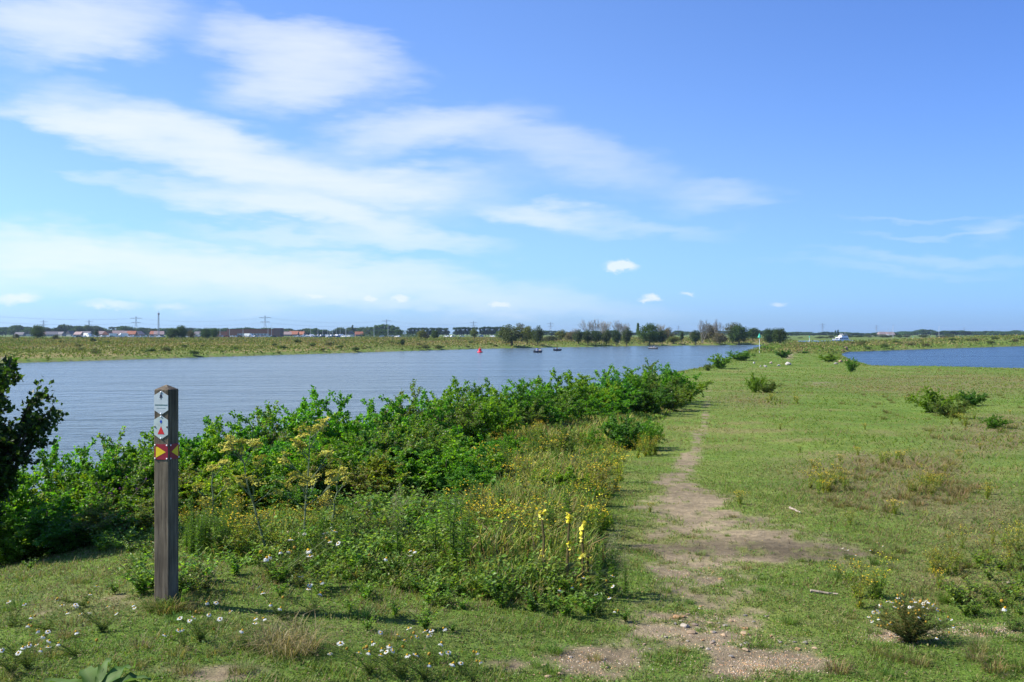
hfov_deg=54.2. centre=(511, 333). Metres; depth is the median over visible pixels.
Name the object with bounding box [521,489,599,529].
ragwort plant
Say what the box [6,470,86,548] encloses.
alder shrub
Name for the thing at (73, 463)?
alder shrub
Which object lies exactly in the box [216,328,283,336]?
brick hall
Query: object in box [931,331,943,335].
distant tree
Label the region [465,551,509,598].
leafy weed
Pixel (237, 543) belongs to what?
leafy weed
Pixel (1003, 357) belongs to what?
pond water
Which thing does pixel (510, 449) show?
ragwort plant
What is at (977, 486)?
grass tuft
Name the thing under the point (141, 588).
leafy weed
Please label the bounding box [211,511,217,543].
horseweed plant
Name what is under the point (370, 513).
leafy weed
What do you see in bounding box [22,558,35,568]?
leafy weed
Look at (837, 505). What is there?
grass tuft
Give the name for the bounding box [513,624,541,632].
grass tuft
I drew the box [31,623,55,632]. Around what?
grass tuft
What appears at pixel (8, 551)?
alder shrub
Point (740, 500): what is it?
ragwort plant
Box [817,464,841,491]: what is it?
ragwort plant
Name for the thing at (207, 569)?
leafy weed
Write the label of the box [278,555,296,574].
leafy weed
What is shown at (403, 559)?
leafy weed
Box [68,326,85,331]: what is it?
distant tree
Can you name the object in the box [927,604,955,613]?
grass tuft
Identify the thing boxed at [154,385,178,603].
waymark post
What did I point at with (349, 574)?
leafy weed
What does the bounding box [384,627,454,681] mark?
mayweed plant
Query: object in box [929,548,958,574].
ragwort plant
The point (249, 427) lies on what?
alder shrub
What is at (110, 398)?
river water
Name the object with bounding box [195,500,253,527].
ragwort plant
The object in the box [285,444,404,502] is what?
alder shrub
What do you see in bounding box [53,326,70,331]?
distant tree
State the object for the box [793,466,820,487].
ragwort plant
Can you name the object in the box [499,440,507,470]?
horseweed plant
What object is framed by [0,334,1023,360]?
bank vegetation
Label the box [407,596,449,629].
leafy weed
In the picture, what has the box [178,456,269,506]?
alder shrub
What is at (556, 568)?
leafy weed
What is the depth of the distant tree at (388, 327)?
1119.36 m
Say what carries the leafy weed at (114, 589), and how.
on the ground at (692, 504)
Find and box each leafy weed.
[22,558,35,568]
[81,523,112,550]
[93,513,123,543]
[95,530,118,551]
[104,577,123,593]
[106,529,131,550]
[108,562,153,594]
[110,531,128,540]
[112,517,144,546]
[115,553,141,571]
[120,557,153,583]
[122,549,151,567]
[123,536,142,551]
[123,549,153,569]
[129,555,153,591]
[132,527,153,540]
[133,539,153,555]
[137,554,193,580]
[145,549,201,582]
[178,547,204,571]
[178,551,205,574]
[178,560,228,590]
[178,561,209,591]
[178,570,214,595]
[178,581,193,595]
[179,544,230,581]
[184,568,208,592]
[190,562,205,575]
[206,523,253,555]
[207,531,244,556]
[221,545,254,574]
[242,536,267,552]
[248,534,285,561]
[252,554,290,575]
[254,536,289,559]
[261,548,285,570]
[266,558,299,582]
[268,576,293,595]
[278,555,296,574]
[283,559,320,586]
[289,524,325,537]
[294,516,322,540]
[300,561,335,588]
[303,544,344,585]
[303,558,322,573]
[305,570,335,595]
[311,489,343,509]
[313,495,364,531]
[316,544,343,560]
[317,533,342,545]
[322,555,340,567]
[325,517,356,529]
[327,494,357,505]
[329,520,360,536]
[333,530,382,554]
[334,527,359,540]
[336,480,380,511]
[338,503,372,520]
[338,533,382,569]
[338,537,374,564]
[340,593,359,610]
[342,559,359,579]
[342,563,371,581]
[342,577,365,590]
[345,573,372,591]
[345,578,380,595]
[347,493,380,518]
[348,512,375,531]
[350,530,375,543]
[351,480,394,503]
[355,561,384,582]
[355,580,376,600]
[355,610,379,629]
[356,477,421,524]
[358,523,392,554]
[359,497,411,526]
[359,498,412,529]
[359,529,398,545]
[360,510,393,537]
[365,511,412,533]
[366,551,400,568]
[369,521,404,554]
[369,524,410,545]
[371,492,402,512]
[371,551,404,572]
[372,515,416,538]
[374,530,407,549]
[376,499,408,514]
[378,563,417,584]
[379,482,424,509]
[384,500,425,518]
[385,594,407,615]
[386,553,408,567]
[388,507,446,534]
[389,474,430,501]
[389,508,433,530]
[390,489,441,519]
[393,484,418,500]
[393,572,410,590]
[398,552,435,582]
[399,488,432,508]
[400,525,446,554]
[402,542,437,567]
[404,572,434,592]
[405,522,430,543]
[406,528,434,546]
[407,570,442,605]
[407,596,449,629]
[408,509,447,527]
[408,545,441,565]
[409,525,451,553]
[410,558,434,571]
[410,566,448,587]
[413,490,449,509]
[415,493,460,511]
[415,503,453,540]
[421,579,442,593]
[425,482,462,516]
[425,583,458,600]
[427,562,445,575]
[428,580,457,606]
[429,544,474,575]
[431,483,470,523]
[432,574,453,592]
[433,533,473,551]
[433,557,451,571]
[434,520,484,538]
[438,495,520,535]
[439,511,486,530]
[445,622,459,631]
[446,567,472,595]
[454,519,491,550]
[455,593,469,608]
[462,559,494,588]
[464,567,505,596]
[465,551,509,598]
[469,511,508,541]
[477,573,509,597]
[478,578,518,605]
[482,565,524,591]
[489,546,545,584]
[490,592,508,607]
[500,587,512,598]
[510,582,557,611]
[511,574,552,602]
[521,551,557,576]
[526,575,551,593]
[536,556,584,594]
[538,587,563,610]
[540,554,567,579]
[547,572,588,615]
[552,575,586,595]
[568,592,601,614]
[580,588,605,609]
[585,598,599,612]
[613,604,631,620]
[927,552,951,572]
[931,575,977,599]
[939,571,985,602]
[940,545,964,560]
[948,595,975,616]
[950,550,964,562]
[955,558,971,570]
[955,574,985,591]
[957,566,972,578]
[957,582,986,601]
[957,594,986,614]
[960,542,992,566]
[961,552,977,565]
[972,539,996,552]
[972,548,991,563]
[974,574,997,600]
[975,557,999,580]
[979,546,1018,571]
[983,588,1007,606]
[985,585,1003,599]
[991,578,1014,595]
[993,579,1023,596]
[994,564,1023,600]
[995,591,1021,606]
[1003,561,1020,575]
[1003,564,1023,583]
[1007,536,1022,549]
[1008,541,1023,554]
[1014,551,1023,560]
[1014,551,1023,568]
[1014,603,1023,615]
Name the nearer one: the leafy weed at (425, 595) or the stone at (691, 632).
the stone at (691, 632)
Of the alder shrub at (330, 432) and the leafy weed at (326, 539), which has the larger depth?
the alder shrub at (330, 432)
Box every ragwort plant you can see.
[178,504,200,519]
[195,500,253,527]
[204,498,263,544]
[215,494,245,511]
[217,503,274,550]
[231,492,255,518]
[236,507,275,544]
[245,510,289,550]
[247,507,315,553]
[264,494,284,509]
[276,499,303,518]
[291,495,328,528]
[291,498,322,531]
[445,480,504,518]
[457,497,487,522]
[457,507,493,524]
[463,490,529,530]
[472,441,505,464]
[475,500,546,528]
[480,457,529,482]
[482,497,565,551]
[489,491,550,525]
[491,443,530,459]
[499,451,539,470]
[503,500,530,528]
[510,457,552,488]
[514,461,551,477]
[514,470,571,505]
[521,436,553,462]
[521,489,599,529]
[531,462,563,473]
[539,430,568,453]
[551,488,608,535]
[568,449,616,484]
[570,481,612,506]
[575,464,615,482]
[576,516,609,534]
[577,459,621,484]
[577,473,601,491]
[577,475,594,495]
[578,479,620,521]
[583,503,610,534]
[585,437,600,452]
[591,452,630,489]
[594,446,616,466]
[601,446,635,481]
[605,445,630,472]
[629,443,642,457]
[634,436,656,453]
[637,433,659,453]
[637,442,652,456]
[638,433,659,455]
[649,435,665,454]
[728,490,748,503]
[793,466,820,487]
[809,468,831,488]
[809,473,825,493]
[812,458,838,481]
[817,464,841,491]
[819,472,837,491]
[820,481,830,492]
[829,558,884,607]
[830,561,878,597]
[831,472,840,484]
[834,460,856,482]
[837,471,853,490]
[841,511,857,522]
[849,563,897,597]
[850,551,898,599]
[859,575,888,599]
[874,453,884,464]
[880,452,892,463]
[886,498,902,513]
[895,449,912,462]
[900,479,920,493]
[906,479,918,493]
[907,445,921,459]
[910,463,928,484]
[915,474,935,488]
[916,475,946,494]
[920,560,943,573]
[925,471,936,487]
[925,544,944,568]
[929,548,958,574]
[929,568,951,587]
[933,473,946,485]
[937,553,963,573]
[939,533,967,558]
[951,524,972,547]
[960,412,971,425]
[967,407,981,419]
[973,537,1004,563]
[978,486,992,499]
[983,480,999,493]
[986,521,1018,545]
[988,530,996,543]
[1000,525,1021,544]
[1000,537,1022,556]
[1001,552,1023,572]
[1005,522,1023,543]
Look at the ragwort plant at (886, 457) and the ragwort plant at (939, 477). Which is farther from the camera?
the ragwort plant at (886, 457)
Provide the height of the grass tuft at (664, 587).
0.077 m
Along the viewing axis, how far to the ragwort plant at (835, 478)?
13.23 m
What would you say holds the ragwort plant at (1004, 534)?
on the ground at (692, 504)
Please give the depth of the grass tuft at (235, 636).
5.50 m
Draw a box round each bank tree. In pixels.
[28,324,45,337]
[165,327,178,337]
[175,325,187,337]
[199,327,211,337]
[210,328,218,337]
[416,329,426,338]
[430,330,439,337]
[470,328,478,337]
[498,324,528,345]
[516,323,531,341]
[521,326,533,344]
[530,325,544,343]
[555,329,567,339]
[572,329,583,342]
[582,330,595,344]
[591,330,602,342]
[601,329,611,343]
[611,329,622,342]
[621,327,632,345]
[635,323,661,344]
[658,330,667,342]
[667,336,680,343]
[690,330,699,344]
[724,322,740,335]
[727,324,750,344]
[747,328,760,340]
[762,328,776,342]
[771,328,787,342]
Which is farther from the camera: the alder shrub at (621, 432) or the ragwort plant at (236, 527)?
the alder shrub at (621, 432)
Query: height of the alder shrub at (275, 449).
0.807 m
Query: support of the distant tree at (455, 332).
on the ground at (692, 504)
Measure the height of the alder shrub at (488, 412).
1.509 m
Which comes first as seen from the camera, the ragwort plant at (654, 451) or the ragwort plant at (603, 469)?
the ragwort plant at (603, 469)
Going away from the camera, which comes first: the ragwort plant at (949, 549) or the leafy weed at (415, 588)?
the leafy weed at (415, 588)
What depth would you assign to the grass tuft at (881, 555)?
8.51 m
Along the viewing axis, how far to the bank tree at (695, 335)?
428.86 m
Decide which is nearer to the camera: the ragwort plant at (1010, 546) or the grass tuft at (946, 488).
the ragwort plant at (1010, 546)
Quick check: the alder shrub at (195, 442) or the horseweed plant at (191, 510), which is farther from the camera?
the alder shrub at (195, 442)
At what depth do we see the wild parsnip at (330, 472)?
8.81 m
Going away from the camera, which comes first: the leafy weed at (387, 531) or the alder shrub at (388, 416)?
the leafy weed at (387, 531)
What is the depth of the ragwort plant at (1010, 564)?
7.86 m
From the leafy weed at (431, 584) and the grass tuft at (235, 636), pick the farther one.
the leafy weed at (431, 584)
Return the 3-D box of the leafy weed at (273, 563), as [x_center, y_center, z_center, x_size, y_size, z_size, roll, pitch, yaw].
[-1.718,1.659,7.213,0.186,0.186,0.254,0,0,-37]
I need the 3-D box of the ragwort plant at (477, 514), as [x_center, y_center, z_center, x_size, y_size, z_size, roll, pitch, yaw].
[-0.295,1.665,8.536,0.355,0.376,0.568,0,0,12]
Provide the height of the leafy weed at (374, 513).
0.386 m
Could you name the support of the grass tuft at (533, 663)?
on the ground at (692, 504)
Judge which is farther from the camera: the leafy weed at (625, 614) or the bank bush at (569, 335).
the bank bush at (569, 335)
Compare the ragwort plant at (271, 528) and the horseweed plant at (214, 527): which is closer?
the ragwort plant at (271, 528)
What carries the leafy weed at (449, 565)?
on the ground at (692, 504)
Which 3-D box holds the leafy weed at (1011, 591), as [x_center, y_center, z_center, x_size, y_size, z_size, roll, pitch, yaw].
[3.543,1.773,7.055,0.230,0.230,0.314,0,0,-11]
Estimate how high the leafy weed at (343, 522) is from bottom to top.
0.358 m
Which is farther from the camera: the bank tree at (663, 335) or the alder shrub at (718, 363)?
the bank tree at (663, 335)
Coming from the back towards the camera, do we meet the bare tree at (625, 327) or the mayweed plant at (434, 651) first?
the bare tree at (625, 327)
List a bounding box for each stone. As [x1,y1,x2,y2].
[680,623,689,627]
[686,630,695,633]
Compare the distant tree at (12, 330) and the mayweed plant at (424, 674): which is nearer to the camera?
the mayweed plant at (424, 674)
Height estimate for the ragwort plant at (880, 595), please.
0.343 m
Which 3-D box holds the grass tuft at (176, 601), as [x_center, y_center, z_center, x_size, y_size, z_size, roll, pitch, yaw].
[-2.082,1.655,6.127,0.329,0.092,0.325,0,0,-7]
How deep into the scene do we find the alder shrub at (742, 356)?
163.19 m
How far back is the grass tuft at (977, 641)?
5.98 m
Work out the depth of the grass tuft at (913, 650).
5.82 m
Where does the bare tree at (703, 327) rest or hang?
on the ground at (692, 504)
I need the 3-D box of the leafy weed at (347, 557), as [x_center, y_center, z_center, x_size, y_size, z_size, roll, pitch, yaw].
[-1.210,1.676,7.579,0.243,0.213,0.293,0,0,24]
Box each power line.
[2,316,140,324]
[131,318,267,325]
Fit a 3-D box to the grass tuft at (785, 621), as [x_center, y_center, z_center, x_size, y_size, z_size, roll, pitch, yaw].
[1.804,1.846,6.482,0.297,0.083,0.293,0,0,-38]
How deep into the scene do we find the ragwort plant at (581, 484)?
11.50 m
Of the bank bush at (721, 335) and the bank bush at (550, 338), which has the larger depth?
the bank bush at (721, 335)
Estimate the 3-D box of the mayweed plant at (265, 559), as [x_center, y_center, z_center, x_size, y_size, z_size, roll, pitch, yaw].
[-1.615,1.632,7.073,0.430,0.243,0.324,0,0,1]
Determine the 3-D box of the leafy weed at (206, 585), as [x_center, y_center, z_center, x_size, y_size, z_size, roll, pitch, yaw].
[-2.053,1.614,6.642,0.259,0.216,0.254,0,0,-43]
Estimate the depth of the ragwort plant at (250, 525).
8.13 m
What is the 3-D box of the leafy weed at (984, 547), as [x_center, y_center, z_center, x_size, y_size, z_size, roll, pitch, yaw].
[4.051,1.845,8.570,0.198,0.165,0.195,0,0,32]
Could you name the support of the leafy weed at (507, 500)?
on the ground at (692, 504)
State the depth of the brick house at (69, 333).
1126.07 m
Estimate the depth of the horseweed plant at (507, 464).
12.44 m
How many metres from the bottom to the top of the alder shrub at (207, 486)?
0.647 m
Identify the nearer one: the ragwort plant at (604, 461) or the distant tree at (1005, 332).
the ragwort plant at (604, 461)
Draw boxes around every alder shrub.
[0,465,44,562]
[0,488,113,556]
[0,508,78,565]
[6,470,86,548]
[15,447,142,502]
[15,506,150,553]
[27,472,153,537]
[32,435,153,497]
[52,426,201,495]
[56,494,184,534]
[64,477,207,525]
[109,426,222,496]
[113,462,231,513]
[130,421,251,478]
[178,417,305,475]
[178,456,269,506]
[180,459,303,509]
[202,400,316,464]
[208,439,338,478]
[222,400,345,448]
[237,445,351,504]
[256,385,385,445]
[258,466,347,511]
[270,429,394,489]
[279,435,347,464]
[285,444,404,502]
[291,430,441,485]
[312,407,411,441]
[333,454,443,496]
[335,413,475,481]
[342,411,461,454]
[355,413,406,446]
[359,387,462,438]
[373,379,484,440]
[375,428,506,476]
[376,420,464,444]
[392,442,486,497]
[406,375,513,448]
[416,466,506,496]
[423,445,501,482]
[435,384,527,445]
[436,433,502,462]
[464,377,551,417]
[470,463,513,479]
[486,430,530,456]
[496,391,553,426]
[500,377,558,416]
[502,378,584,419]
[522,420,586,455]
[525,463,590,490]
[529,397,571,426]
[532,367,601,406]
[552,398,620,420]
[557,481,618,505]
[558,372,623,412]
[578,369,640,399]
[578,427,606,449]
[586,385,642,415]
[588,507,614,530]
[591,364,652,399]
[597,409,652,449]
[617,382,677,413]
[619,357,685,401]
[629,422,667,450]
[641,362,700,402]
[648,380,697,411]
[677,372,713,401]
[703,363,714,370]
[708,353,731,368]
[727,350,755,360]
[745,372,767,392]
[757,379,784,392]
[774,348,792,357]
[817,353,840,361]
[844,356,859,371]
[906,386,964,412]
[927,395,976,416]
[956,388,988,405]
[976,414,1012,428]
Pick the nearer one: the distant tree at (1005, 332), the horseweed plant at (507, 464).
the horseweed plant at (507, 464)
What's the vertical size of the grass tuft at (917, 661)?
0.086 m
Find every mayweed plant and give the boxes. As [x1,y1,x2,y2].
[0,629,49,675]
[0,638,59,669]
[4,601,35,626]
[26,604,68,629]
[40,630,97,655]
[55,585,99,606]
[71,601,135,631]
[163,628,189,648]
[177,601,231,642]
[212,617,265,647]
[258,575,311,619]
[259,548,311,581]
[268,530,340,572]
[286,581,323,612]
[287,532,331,557]
[327,641,394,674]
[357,629,432,678]
[362,639,406,661]
[368,550,415,574]
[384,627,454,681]
[401,627,446,665]
[439,650,479,674]
[450,659,482,681]
[559,574,613,601]
[594,594,618,616]
[841,548,856,558]
[868,593,954,643]
[1000,599,1023,629]
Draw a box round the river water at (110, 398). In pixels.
[1,340,867,493]
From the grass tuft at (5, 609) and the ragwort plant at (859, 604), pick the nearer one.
the grass tuft at (5, 609)
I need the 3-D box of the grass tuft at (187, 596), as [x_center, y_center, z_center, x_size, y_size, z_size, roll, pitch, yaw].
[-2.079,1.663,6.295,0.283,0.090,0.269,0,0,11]
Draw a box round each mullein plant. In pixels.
[525,509,554,582]
[550,512,591,585]
[565,521,607,584]
[578,556,611,587]
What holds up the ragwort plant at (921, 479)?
on the ground at (692, 504)
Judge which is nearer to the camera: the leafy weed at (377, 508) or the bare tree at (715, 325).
the leafy weed at (377, 508)
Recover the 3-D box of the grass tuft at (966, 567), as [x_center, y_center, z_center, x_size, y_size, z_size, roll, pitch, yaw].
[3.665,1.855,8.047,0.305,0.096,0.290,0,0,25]
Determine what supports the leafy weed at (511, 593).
on the ground at (692, 504)
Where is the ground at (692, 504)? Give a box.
[0,334,1023,681]
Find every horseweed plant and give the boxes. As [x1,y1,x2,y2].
[183,524,188,552]
[185,510,194,545]
[186,520,194,554]
[187,492,195,524]
[187,509,200,553]
[187,518,194,552]
[192,511,204,558]
[194,513,205,551]
[200,504,209,538]
[201,517,207,547]
[204,513,212,544]
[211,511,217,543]
[214,509,223,537]
[214,513,224,555]
[219,515,227,544]
[222,496,231,515]
[222,515,232,547]
[226,489,233,516]
[227,499,236,533]
[317,510,324,542]
[341,513,350,560]
[386,483,408,559]
[427,510,440,553]
[442,488,460,565]
[455,498,473,571]
[468,473,481,507]
[469,489,479,510]
[475,558,482,590]
[492,479,506,513]
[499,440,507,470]
[502,451,511,476]
[503,444,509,467]
[506,512,516,536]
[529,430,538,454]
[545,498,556,538]
[561,477,573,527]
[568,427,575,452]
[573,517,580,547]
[592,545,603,593]
[594,500,602,540]
[604,523,623,594]
[620,548,631,592]
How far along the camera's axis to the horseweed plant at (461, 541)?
7.38 m
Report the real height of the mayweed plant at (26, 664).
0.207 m
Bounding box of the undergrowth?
[109,390,690,607]
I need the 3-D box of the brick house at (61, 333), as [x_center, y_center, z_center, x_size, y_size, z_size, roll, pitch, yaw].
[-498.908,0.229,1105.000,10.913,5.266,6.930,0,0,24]
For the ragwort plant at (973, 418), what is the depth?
30.15 m
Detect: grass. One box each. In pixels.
[0,455,1023,681]
[12,346,1023,562]
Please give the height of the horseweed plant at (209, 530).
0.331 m
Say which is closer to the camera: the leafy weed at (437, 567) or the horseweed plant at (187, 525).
the leafy weed at (437, 567)
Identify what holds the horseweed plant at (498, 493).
on the ground at (692, 504)
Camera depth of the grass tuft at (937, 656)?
5.72 m
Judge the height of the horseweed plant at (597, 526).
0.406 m
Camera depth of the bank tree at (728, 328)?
448.45 m
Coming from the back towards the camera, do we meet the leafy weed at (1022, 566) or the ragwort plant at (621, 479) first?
the ragwort plant at (621, 479)
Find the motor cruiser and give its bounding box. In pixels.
[832,334,850,340]
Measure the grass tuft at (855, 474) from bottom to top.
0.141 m
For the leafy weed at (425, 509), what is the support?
on the ground at (692, 504)
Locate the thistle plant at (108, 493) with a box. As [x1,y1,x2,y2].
[96,476,146,508]
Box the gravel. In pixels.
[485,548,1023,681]
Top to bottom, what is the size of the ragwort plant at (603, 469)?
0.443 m
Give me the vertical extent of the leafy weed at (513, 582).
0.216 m
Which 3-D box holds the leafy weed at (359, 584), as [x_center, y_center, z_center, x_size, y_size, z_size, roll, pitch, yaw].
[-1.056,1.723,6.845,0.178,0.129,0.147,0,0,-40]
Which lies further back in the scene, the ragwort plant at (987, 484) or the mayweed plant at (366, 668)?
the ragwort plant at (987, 484)
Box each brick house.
[14,332,25,335]
[46,331,57,335]
[58,332,65,335]
[66,331,74,335]
[112,330,123,334]
[127,331,137,335]
[154,331,163,335]
[284,332,291,335]
[289,331,298,335]
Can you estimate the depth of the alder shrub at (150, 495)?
10.64 m
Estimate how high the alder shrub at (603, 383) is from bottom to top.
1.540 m
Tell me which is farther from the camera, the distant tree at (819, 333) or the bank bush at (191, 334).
the distant tree at (819, 333)
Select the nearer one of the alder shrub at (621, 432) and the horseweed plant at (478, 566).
the horseweed plant at (478, 566)
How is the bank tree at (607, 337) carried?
on the ground at (692, 504)
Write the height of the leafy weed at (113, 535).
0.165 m
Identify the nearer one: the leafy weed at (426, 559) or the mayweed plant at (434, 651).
the mayweed plant at (434, 651)
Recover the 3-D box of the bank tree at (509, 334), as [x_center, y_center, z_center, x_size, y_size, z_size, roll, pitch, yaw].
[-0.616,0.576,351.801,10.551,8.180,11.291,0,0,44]
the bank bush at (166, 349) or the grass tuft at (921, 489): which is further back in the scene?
the bank bush at (166, 349)
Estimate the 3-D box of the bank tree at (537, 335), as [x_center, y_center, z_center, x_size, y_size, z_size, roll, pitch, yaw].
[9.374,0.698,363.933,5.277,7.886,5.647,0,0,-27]
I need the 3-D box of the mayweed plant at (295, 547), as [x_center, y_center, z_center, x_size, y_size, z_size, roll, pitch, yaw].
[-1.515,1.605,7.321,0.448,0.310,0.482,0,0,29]
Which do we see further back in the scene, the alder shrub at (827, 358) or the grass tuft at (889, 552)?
the alder shrub at (827, 358)
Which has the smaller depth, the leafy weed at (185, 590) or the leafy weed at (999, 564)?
the leafy weed at (185, 590)
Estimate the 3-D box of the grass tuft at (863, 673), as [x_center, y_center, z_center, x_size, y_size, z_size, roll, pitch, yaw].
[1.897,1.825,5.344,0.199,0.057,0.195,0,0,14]
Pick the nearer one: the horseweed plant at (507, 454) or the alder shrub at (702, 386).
the horseweed plant at (507, 454)
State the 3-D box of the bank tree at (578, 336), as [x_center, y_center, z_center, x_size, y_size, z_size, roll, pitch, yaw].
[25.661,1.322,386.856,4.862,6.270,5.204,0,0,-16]
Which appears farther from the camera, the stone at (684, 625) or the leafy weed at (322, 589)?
the leafy weed at (322, 589)
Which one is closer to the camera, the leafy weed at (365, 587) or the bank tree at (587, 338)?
the leafy weed at (365, 587)
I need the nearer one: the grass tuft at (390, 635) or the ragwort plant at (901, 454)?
the grass tuft at (390, 635)
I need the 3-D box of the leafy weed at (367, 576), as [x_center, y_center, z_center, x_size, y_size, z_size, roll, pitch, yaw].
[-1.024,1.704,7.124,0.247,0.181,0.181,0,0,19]
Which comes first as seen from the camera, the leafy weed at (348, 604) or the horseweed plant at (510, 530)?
the leafy weed at (348, 604)
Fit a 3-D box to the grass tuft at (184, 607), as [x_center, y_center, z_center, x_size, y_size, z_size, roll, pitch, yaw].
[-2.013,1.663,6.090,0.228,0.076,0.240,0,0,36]
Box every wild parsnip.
[191,458,231,528]
[217,435,282,549]
[273,416,338,532]
[319,458,351,529]
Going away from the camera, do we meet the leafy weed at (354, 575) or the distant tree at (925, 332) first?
the leafy weed at (354, 575)
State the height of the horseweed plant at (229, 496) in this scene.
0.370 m
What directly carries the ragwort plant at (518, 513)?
on the ground at (692, 504)
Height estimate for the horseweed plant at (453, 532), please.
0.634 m
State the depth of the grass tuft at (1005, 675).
5.40 m
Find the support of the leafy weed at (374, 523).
on the ground at (692, 504)
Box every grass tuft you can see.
[0,602,14,611]
[0,667,29,681]
[1,592,35,607]
[10,643,50,659]
[29,636,50,644]
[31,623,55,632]
[32,642,64,658]
[40,623,85,638]
[62,575,88,583]
[91,651,118,662]
[121,657,148,668]
[127,655,157,666]
[128,637,154,649]
[129,592,180,611]
[138,596,155,608]
[141,669,163,679]
[143,593,199,615]
[145,602,183,611]
[150,587,215,604]
[153,610,186,622]
[157,596,194,608]
[160,642,193,658]
[161,625,188,635]
[163,600,196,612]
[170,659,200,675]
[179,590,195,601]
[191,606,205,613]
[193,607,374,664]
[199,615,231,626]
[202,644,227,654]
[223,658,257,675]
[225,631,245,641]
[228,657,261,673]
[231,640,254,650]
[286,607,299,615]
[297,605,316,614]
[340,605,374,618]
[372,604,385,610]
[374,627,404,640]
[493,659,514,667]
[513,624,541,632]
[519,640,542,650]
[526,655,543,667]
[529,656,571,674]
[541,638,577,652]
[546,648,561,655]
[586,651,602,661]
[634,546,648,551]
[653,583,677,592]
[669,643,688,653]
[685,598,695,603]
[687,587,702,594]
[690,549,707,555]
[753,573,771,579]
[753,640,772,648]
[774,610,803,624]
[815,654,858,674]
[825,562,862,579]
[826,501,844,507]
[827,495,841,501]
[833,616,851,625]
[839,499,851,506]
[844,484,862,490]
[844,612,862,619]
[848,471,866,479]
[852,466,865,470]
[852,668,882,679]
[856,642,891,655]
[857,502,872,509]
[861,623,886,634]
[864,544,885,554]
[864,638,888,647]
[865,472,882,477]
[865,554,888,565]
[872,551,899,559]
[875,561,903,569]
[876,503,898,512]
[876,547,901,555]
[876,665,900,676]
[879,542,918,552]
[879,645,905,657]
[880,649,906,662]
[886,595,910,605]
[889,489,919,499]
[890,544,915,553]
[890,651,919,662]
[899,651,940,667]
[900,642,929,655]
[902,496,925,505]
[903,483,926,492]
[906,597,939,608]
[918,483,934,492]
[918,601,941,611]
[926,614,951,626]
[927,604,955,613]
[928,651,949,659]
[929,494,941,500]
[931,587,971,604]
[939,482,962,492]
[941,477,960,485]
[941,486,963,496]
[942,495,956,504]
[944,457,956,464]
[945,488,977,498]
[950,494,967,501]
[951,476,965,483]
[951,484,978,491]
[953,484,974,493]
[955,558,981,568]
[955,643,995,661]
[961,636,997,653]
[962,649,1020,674]
[965,633,995,646]
[966,481,987,489]
[966,619,1004,635]
[986,648,1023,671]
[995,670,1014,678]
[1001,632,1023,642]
[1003,559,1020,568]
[1007,423,1020,428]
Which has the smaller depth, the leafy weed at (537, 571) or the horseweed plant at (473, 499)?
the leafy weed at (537, 571)
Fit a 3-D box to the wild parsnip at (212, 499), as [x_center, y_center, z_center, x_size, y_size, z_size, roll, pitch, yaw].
[-2.678,1.493,8.937,0.344,0.732,0.233,0,0,-45]
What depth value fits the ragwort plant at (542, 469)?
12.85 m
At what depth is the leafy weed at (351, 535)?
8.36 m
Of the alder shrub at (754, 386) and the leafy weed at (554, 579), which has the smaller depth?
the leafy weed at (554, 579)
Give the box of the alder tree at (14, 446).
[0,355,68,522]
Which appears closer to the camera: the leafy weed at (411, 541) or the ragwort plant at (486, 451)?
the leafy weed at (411, 541)
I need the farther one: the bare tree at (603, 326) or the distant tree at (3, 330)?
the distant tree at (3, 330)
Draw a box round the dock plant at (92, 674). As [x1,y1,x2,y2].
[43,658,150,681]
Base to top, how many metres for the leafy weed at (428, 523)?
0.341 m
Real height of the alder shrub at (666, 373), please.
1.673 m
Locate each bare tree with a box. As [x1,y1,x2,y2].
[578,320,599,341]
[598,321,611,333]
[611,321,624,341]
[620,323,630,330]
[698,319,712,342]
[713,319,724,342]
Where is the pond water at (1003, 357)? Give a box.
[842,346,1023,367]
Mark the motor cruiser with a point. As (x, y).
(841, 338)
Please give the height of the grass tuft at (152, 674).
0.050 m
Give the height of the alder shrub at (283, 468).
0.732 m
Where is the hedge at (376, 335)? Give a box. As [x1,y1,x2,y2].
[360,333,417,336]
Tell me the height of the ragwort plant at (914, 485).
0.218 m
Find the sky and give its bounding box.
[0,0,1023,333]
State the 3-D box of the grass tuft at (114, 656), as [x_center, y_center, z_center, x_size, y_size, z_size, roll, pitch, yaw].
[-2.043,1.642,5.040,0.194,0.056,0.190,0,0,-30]
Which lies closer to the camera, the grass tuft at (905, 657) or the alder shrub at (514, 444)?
the grass tuft at (905, 657)
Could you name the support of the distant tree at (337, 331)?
on the ground at (692, 504)
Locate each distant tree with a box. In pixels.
[0,327,8,335]
[7,325,21,334]
[18,328,31,333]
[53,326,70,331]
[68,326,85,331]
[84,325,93,331]
[114,326,129,330]
[118,326,140,330]
[158,328,174,334]
[310,328,321,334]
[331,329,345,334]
[333,327,349,334]
[354,326,368,333]
[369,326,378,334]
[385,324,393,329]
[443,327,449,334]
[452,327,458,334]
[478,327,484,334]
[483,326,488,335]
[490,326,495,334]
[544,330,557,334]
[671,330,683,335]
[786,332,801,335]
[812,333,827,335]
[900,331,916,334]
[918,329,932,334]
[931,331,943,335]
[941,330,960,334]
[959,331,974,335]
[986,331,1002,334]
[999,331,1014,334]
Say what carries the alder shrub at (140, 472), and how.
on the ground at (692, 504)
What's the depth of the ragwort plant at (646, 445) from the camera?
18.65 m
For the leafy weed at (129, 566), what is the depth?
6.74 m
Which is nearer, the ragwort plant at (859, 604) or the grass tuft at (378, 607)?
the grass tuft at (378, 607)
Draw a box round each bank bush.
[162,347,172,351]
[187,329,195,337]
[540,335,560,340]
[565,331,574,340]
[665,326,675,337]
[698,324,718,341]
[711,332,727,343]

